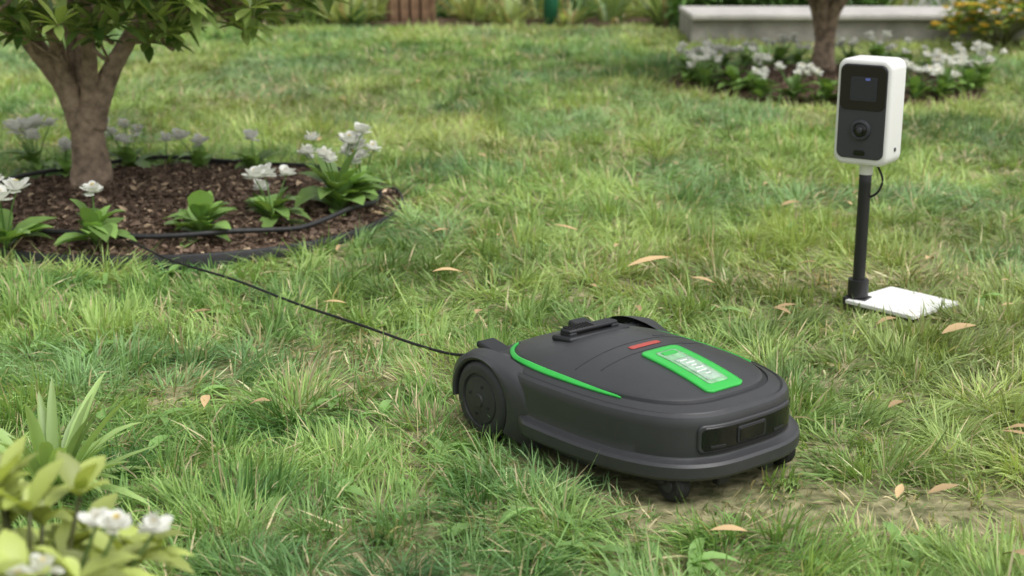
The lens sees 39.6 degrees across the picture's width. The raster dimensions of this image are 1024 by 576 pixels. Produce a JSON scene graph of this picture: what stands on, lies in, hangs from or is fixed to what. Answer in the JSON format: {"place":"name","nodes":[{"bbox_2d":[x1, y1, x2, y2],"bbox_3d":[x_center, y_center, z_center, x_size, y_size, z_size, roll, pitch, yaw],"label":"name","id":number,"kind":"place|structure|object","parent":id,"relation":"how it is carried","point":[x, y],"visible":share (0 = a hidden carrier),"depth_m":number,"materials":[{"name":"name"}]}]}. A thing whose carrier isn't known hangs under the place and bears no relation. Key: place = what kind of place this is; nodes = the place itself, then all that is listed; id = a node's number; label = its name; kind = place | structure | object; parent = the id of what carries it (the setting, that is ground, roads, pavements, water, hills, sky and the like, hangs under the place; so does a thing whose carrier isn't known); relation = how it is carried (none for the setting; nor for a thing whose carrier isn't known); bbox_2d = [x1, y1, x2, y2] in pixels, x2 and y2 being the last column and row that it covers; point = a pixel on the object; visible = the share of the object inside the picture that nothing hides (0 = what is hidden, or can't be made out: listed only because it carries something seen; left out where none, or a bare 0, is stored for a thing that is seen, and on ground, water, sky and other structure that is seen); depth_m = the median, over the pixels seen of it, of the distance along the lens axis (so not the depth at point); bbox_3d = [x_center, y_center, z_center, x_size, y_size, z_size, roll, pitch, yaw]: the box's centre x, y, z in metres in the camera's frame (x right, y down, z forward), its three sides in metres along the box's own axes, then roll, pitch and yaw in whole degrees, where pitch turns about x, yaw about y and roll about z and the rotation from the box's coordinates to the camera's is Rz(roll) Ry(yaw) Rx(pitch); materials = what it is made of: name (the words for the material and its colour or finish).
{"place":"outdoors","nodes":[
{"label":"outdoors","id":0,"kind":"place"},
{"bbox_2d":[0,17,1023,575],"bbox_3d":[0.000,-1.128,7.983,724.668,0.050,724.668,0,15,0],"label":"lawn ground","id":1,"kind":"structure","parent":0,"point":[704,493],"depth_m":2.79,"materials":[{"name":"green plant"}]},
{"bbox_2d":[0,371,166,524],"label":"lily plant","id":2,"kind":"object","parent":1,"relation":"on","point":[44,433],"visible":0.52,"depth_m":2.46,"materials":[{"name":"green plant"}]},
{"bbox_2d":[0,435,194,575],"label":"flowering shrub","id":3,"kind":"object","parent":1,"relation":"on","point":[30,550],"visible":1,"depth_m":1.50,"materials":[{"name":"green plant"}]},
{"bbox_2d":[0,155,403,270],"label":"mulch bed","id":4,"kind":"object","parent":1,"relation":"on","point":[146,200],"visible":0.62,"depth_m":4.45,"materials":[{"name":"wood bark chips"},{"name":"brown wood"}]},
{"bbox_2d":[0,174,57,249],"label":"flowering plant","id":5,"kind":"object","parent":4,"relation":"on","point":[30,226],"visible":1,"depth_m":4.09,"materials":[{"name":"green plant"}]},
{"bbox_2d":[0,113,58,175],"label":"flowering plant","id":6,"kind":"object","parent":4,"relation":"on","point":[30,125],"visible":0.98,"depth_m":5.21,"materials":[{"name":"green plant"}]},
{"bbox_2d":[54,137,71,176],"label":"flowering plant","id":7,"kind":"object","parent":4,"relation":"on","point":[64,143],"visible":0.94,"depth_m":5.13,"materials":[{"name":"green plant"}]},
{"bbox_2d":[54,180,136,245],"bbox_3d":[-1.193,-0.213,4.112,0.235,0.195,0.226,3,15,10],"label":"flowering plant","id":8,"kind":"object","parent":4,"relation":"on","point":[96,223],"visible":1,"depth_m":4.09,"materials":[{"name":"green plant"}]},
{"bbox_2d":[104,118,156,170],"bbox_3d":[-1.431,-0.530,5.266,0.229,0.205,0.221,0,15,0],"label":"flowering plant","id":9,"kind":"object","parent":4,"relation":"on","point":[127,155],"visible":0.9,"depth_m":5.26,"materials":[{"name":"green plant"}]},
{"bbox_2d":[151,131,183,165],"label":"flowering plant","id":10,"kind":"object","parent":4,"relation":"on","point":[165,137],"visible":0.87,"depth_m":5.35,"materials":[{"name":"green plant"}]},
{"bbox_2d":[0,0,357,191],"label":"ornamental tree","id":11,"kind":"object","parent":4,"relation":"on","point":[84,89],"visible":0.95,"depth_m":4.59,"materials":[{"name":"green plant"}]},
{"bbox_2d":[170,128,220,168],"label":"flowering plant","id":12,"kind":"object","parent":4,"relation":"on","point":[200,155],"visible":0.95,"depth_m":5.25,"materials":[{"name":"green plant"}]},
{"bbox_2d":[162,190,237,247],"bbox_3d":[-0.935,-0.218,4.199,0.233,0.166,0.207,0,15,0],"label":"flowering plant","id":13,"kind":"object","parent":4,"relation":"on","point":[202,212],"visible":0.91,"depth_m":4.18,"materials":[{"name":"green plant"}]},
{"bbox_2d":[229,129,281,169],"bbox_3d":[-0.931,-0.487,5.152,0.167,0.180,0.206,6,16,20],"label":"flowering plant","id":14,"kind":"object","parent":4,"relation":"on","point":[252,160],"visible":0.81,"depth_m":5.14,"materials":[{"name":"green plant"}]},
{"bbox_2d":[248,179,270,203],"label":"flowering plant","id":15,"kind":"object","parent":4,"relation":"on","point":[262,184],"visible":0.5,"depth_m":4.52,"materials":[{"name":"white plant"}]},
{"bbox_2d":[241,162,310,233],"bbox_3d":[-0.752,-0.279,4.380,0.187,0.214,0.242,-13,20,-40],"label":"flowering plant","id":16,"kind":"object","parent":4,"relation":"on","point":[273,207],"visible":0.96,"depth_m":4.38,"materials":[{"name":"green plant"}]},
{"bbox_2d":[294,122,386,218],"bbox_3d":[-0.552,-0.378,4.567,0.294,0.278,0.323,-2,15,-7],"label":"flowering plant","id":17,"kind":"object","parent":4,"relation":"on","point":[343,187],"visible":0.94,"depth_m":4.55,"materials":[{"name":"green plant"}]},
{"bbox_2d":[338,139,392,200],"bbox_3d":[-0.499,-0.394,4.729,0.219,0.223,0.218,0,15,0],"label":"flowering plant","id":18,"kind":"object","parent":4,"relation":"on","point":[361,152],"visible":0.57,"depth_m":4.68,"materials":[{"name":"green plant"}]},
{"bbox_2d":[31,0,678,30],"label":"border soil","id":19,"kind":"structure","parent":1,"relation":"on","point":[590,21],"depth_m":11.92,"materials":[{"name":"brown soil"}]},
{"bbox_2d":[386,0,435,25],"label":"wooden planter","id":20,"kind":"object","parent":19,"relation":"on","point":[407,10],"visible":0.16,"depth_m":11.95,"materials":[{"name":"brown wood"}]},
{"bbox_2d":[0,0,1005,27],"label":"reed border","id":21,"kind":"object","parent":19,"relation":"on","point":[506,11],"visible":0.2,"depth_m":11.84,"materials":[{"name":"green plant"}]},
{"bbox_2d":[543,0,557,26],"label":"green post","id":22,"kind":"object","parent":19,"relation":"on","point":[550,10],"visible":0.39,"depth_m":11.72,"materials":[{"name":"green paint"}]},
{"bbox_2d":[663,0,899,28],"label":"hedge","id":23,"kind":"object","parent":19,"relation":"on","point":[676,12],"visible":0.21,"depth_m":11.38,"materials":[{"name":"green plant"}]},
{"bbox_2d":[889,0,1017,5],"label":"hedge","id":24,"kind":"object","parent":19,"relation":"on","point":[927,3],"depth_m":11.79,"materials":[{"name":"green plant"}]},
{"bbox_2d":[24,187,1020,575],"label":"lawn weeds","id":25,"kind":"object","parent":1,"relation":"on","point":[508,515],"visible":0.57,"depth_m":2.37,"materials":[{"name":"green plant"}]},
{"bbox_2d":[192,80,1023,554],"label":"fallen leaves","id":26,"kind":"object","parent":1,"relation":"on","point":[900,488],"visible":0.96,"depth_m":3.25,"materials":[{"name":"brown plant"}]},
{"bbox_2d":[452,316,799,501],"bbox_3d":[0.226,0.192,2.716,0.461,0.214,0.663,-12,19,-36],"label":"robotic lawn mower","id":27,"kind":"object","parent":1,"relation":"on","point":[672,415],"visible":1,"depth_m":2.54,"materials":[{"name":"grey plastic"}]},
{"bbox_2d":[125,240,462,355],"bbox_3d":[-0.564,0.001,3.508,0.025,0.068,1.690,-13,20,-40],"label":"power cable","id":28,"kind":"object","parent":27,"relation":"attached to","point":[319,311],"visible":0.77,"depth_m":3.46,"materials":[{"name":"black rubber"}]},
{"bbox_2d":[697,400,789,453],"bbox_3d":[0.412,0.243,2.482,0.232,0.050,0.025,-12,19,-36],"label":"window frame","id":29,"kind":"structure","parent":27,"relation":"in","point":[699,433],"depth_m":2.45,"materials":[{"name":"grey plastic"}]},
{"bbox_2d":[701,403,788,451],"bbox_3d":[0.414,0.243,2.480,0.220,0.042,0.019,-12,19,-36],"label":"sensor window","id":30,"kind":"structure","parent":27,"relation":"in","point":[727,434],"depth_m":2.45,"materials":[{"name":"black plastic"}]},
{"bbox_2d":[668,62,984,108],"bbox_3d":[1.740,-1.164,7.929,1.740,0.128,1.747,0,15,0],"label":"mulch bed","id":31,"kind":"object","parent":1,"relation":"on","point":[788,72],"visible":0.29,"depth_m":7.58,"materials":[{"name":"green plant"}]},
{"bbox_2d":[670,41,714,79],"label":"flowering plant","id":32,"kind":"object","parent":31,"relation":"on","point":[687,52],"visible":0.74,"depth_m":7.88,"materials":[{"name":"white plant"}]},
{"bbox_2d":[684,40,711,62],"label":"flowering plant","id":33,"kind":"object","parent":31,"relation":"on","point":[697,49],"visible":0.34,"depth_m":8.05,"materials":[{"name":"white plant"}]},
{"bbox_2d":[676,46,720,83],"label":"flowering plant","id":34,"kind":"object","parent":31,"relation":"on","point":[699,63],"visible":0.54,"depth_m":7.79,"materials":[{"name":"green plant"}]},
{"bbox_2d":[679,44,720,68],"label":"flowering plant","id":35,"kind":"object","parent":31,"relation":"on","point":[716,46],"visible":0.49,"depth_m":8.17,"materials":[{"name":"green plant"}]},
{"bbox_2d":[686,49,722,88],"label":"flowering plant","id":36,"kind":"object","parent":31,"relation":"on","point":[704,76],"visible":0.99,"depth_m":7.63,"materials":[{"name":"green plant"}]},
{"bbox_2d":[717,44,737,66],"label":"flowering plant","id":37,"kind":"object","parent":31,"relation":"on","point":[725,58],"visible":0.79,"depth_m":8.56,"materials":[{"name":"white plant"}]},
{"bbox_2d":[710,45,757,89],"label":"flowering plant","id":38,"kind":"object","parent":31,"relation":"on","point":[731,73],"visible":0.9,"depth_m":7.54,"materials":[{"name":"green plant"}]},
{"bbox_2d":[734,41,757,66],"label":"flowering plant","id":39,"kind":"object","parent":31,"relation":"on","point":[744,57],"visible":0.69,"depth_m":8.64,"materials":[{"name":"green plant"}]},
{"bbox_2d":[729,52,775,92],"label":"flowering plant","id":40,"kind":"object","parent":31,"relation":"on","point":[749,78],"visible":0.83,"depth_m":7.43,"materials":[{"name":"green plant"}]},
{"bbox_2d":[746,66,779,98],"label":"flowering plant","id":41,"kind":"object","parent":31,"relation":"on","point":[761,91],"visible":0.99,"depth_m":7.23,"materials":[{"name":"green plant"}]},
{"bbox_2d":[761,32,797,65],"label":"flowering plant","id":42,"kind":"object","parent":31,"relation":"on","point":[779,53],"visible":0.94,"depth_m":8.53,"materials":[{"name":"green plant"}]},
{"bbox_2d":[774,61,815,100],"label":"flowering plant","id":43,"kind":"object","parent":31,"relation":"on","point":[793,82],"visible":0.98,"depth_m":7.15,"materials":[{"name":"green plant"}]},
{"bbox_2d":[788,39,812,63],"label":"flowering plant","id":44,"kind":"object","parent":31,"relation":"on","point":[797,58],"visible":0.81,"depth_m":8.65,"materials":[{"name":"green plant"}]},
{"bbox_2d":[808,66,837,100],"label":"flowering plant","id":45,"kind":"object","parent":31,"relation":"on","point":[825,90],"visible":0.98,"depth_m":7.13,"materials":[{"name":"green plant"}]},
{"bbox_2d":[835,36,859,61],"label":"flowering plant","id":46,"kind":"object","parent":31,"relation":"on","point":[843,40],"visible":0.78,"depth_m":8.64,"materials":[{"name":"white plant"}]},
{"bbox_2d":[807,0,917,69],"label":"ornamental tree","id":47,"kind":"object","parent":31,"relation":"on","point":[825,14],"visible":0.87,"depth_m":8.05,"materials":[{"name":"brown plant"}]},
{"bbox_2d":[863,30,896,56],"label":"flowering plant","id":48,"kind":"object","parent":31,"relation":"on","point":[877,49],"visible":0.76,"depth_m":8.59,"materials":[{"name":"green plant"}]},
{"bbox_2d":[885,43,910,55],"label":"flowering plant","id":49,"kind":"object","parent":31,"relation":"on","point":[893,46],"visible":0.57,"depth_m":8.44,"materials":[{"name":"white plant"}]},
{"bbox_2d":[891,37,923,71],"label":"flowering plant","id":50,"kind":"object","parent":31,"relation":"on","point":[908,56],"visible":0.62,"depth_m":8.24,"materials":[{"name":"green plant"}]},
{"bbox_2d":[901,58,936,98],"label":"flowering plant","id":51,"kind":"object","parent":31,"relation":"on","point":[917,87],"visible":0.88,"depth_m":7.21,"materials":[{"name":"green plant"}]},
{"bbox_2d":[918,45,945,73],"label":"flowering plant","id":52,"kind":"object","parent":31,"relation":"on","point":[925,47],"visible":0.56,"depth_m":8.18,"materials":[{"name":"white plant"}]},
{"bbox_2d":[922,51,966,92],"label":"flowering plant","id":53,"kind":"object","parent":31,"relation":"on","point":[945,76],"visible":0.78,"depth_m":7.39,"materials":[{"name":"white plant"}]},
{"bbox_2d":[927,63,962,97],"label":"flowering plant","id":54,"kind":"object","parent":31,"relation":"on","point":[942,87],"visible":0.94,"depth_m":7.25,"materials":[{"name":"green plant"}]},
{"bbox_2d":[952,42,987,76],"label":"flowering plant","id":55,"kind":"object","parent":31,"relation":"on","point":[959,48],"visible":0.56,"depth_m":7.86,"materials":[{"name":"white plant"}]},
{"bbox_2d":[952,53,988,91],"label":"flowering plant","id":56,"kind":"object","parent":31,"relation":"on","point":[970,77],"visible":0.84,"depth_m":7.47,"materials":[{"name":"green plant"}]},
{"bbox_2d":[965,55,995,80],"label":"flowering plant","id":57,"kind":"object","parent":31,"relation":"on","point":[989,59],"visible":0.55,"depth_m":7.72,"materials":[{"name":"white plant"}]},
{"bbox_2d":[955,40,1007,88],"bbox_3d":[2.518,-1.188,7.593,0.234,0.254,0.240,-7,17,-25],"label":"flowering plant","id":58,"kind":"object","parent":31,"relation":"on","point":[984,72],"visible":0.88,"depth_m":7.57,"materials":[{"name":"green plant"}]},
{"bbox_2d":[679,6,1023,44],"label":"stone ledge","id":59,"kind":"object","parent":1,"relation":"on","point":[750,22],"visible":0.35,"depth_m":10.37,"materials":[{"name":"grey stone"}]},
{"bbox_2d":[834,55,957,319],"bbox_3d":[0.954,-0.258,3.534,0.222,0.624,0.268,-13,20,-40],"label":"security camera","id":60,"kind":"object","parent":1,"relation":"on","point":[869,110],"visible":1,"depth_m":3.48,"materials":[{"name":"white plastic"}]},
{"bbox_2d":[926,0,1023,46],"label":"yellow flowering shrub","id":61,"kind":"object","parent":1,"relation":"on","point":[971,7],"visible":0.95,"depth_m":9.82,"materials":[{"name":"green plant"}]}
]}

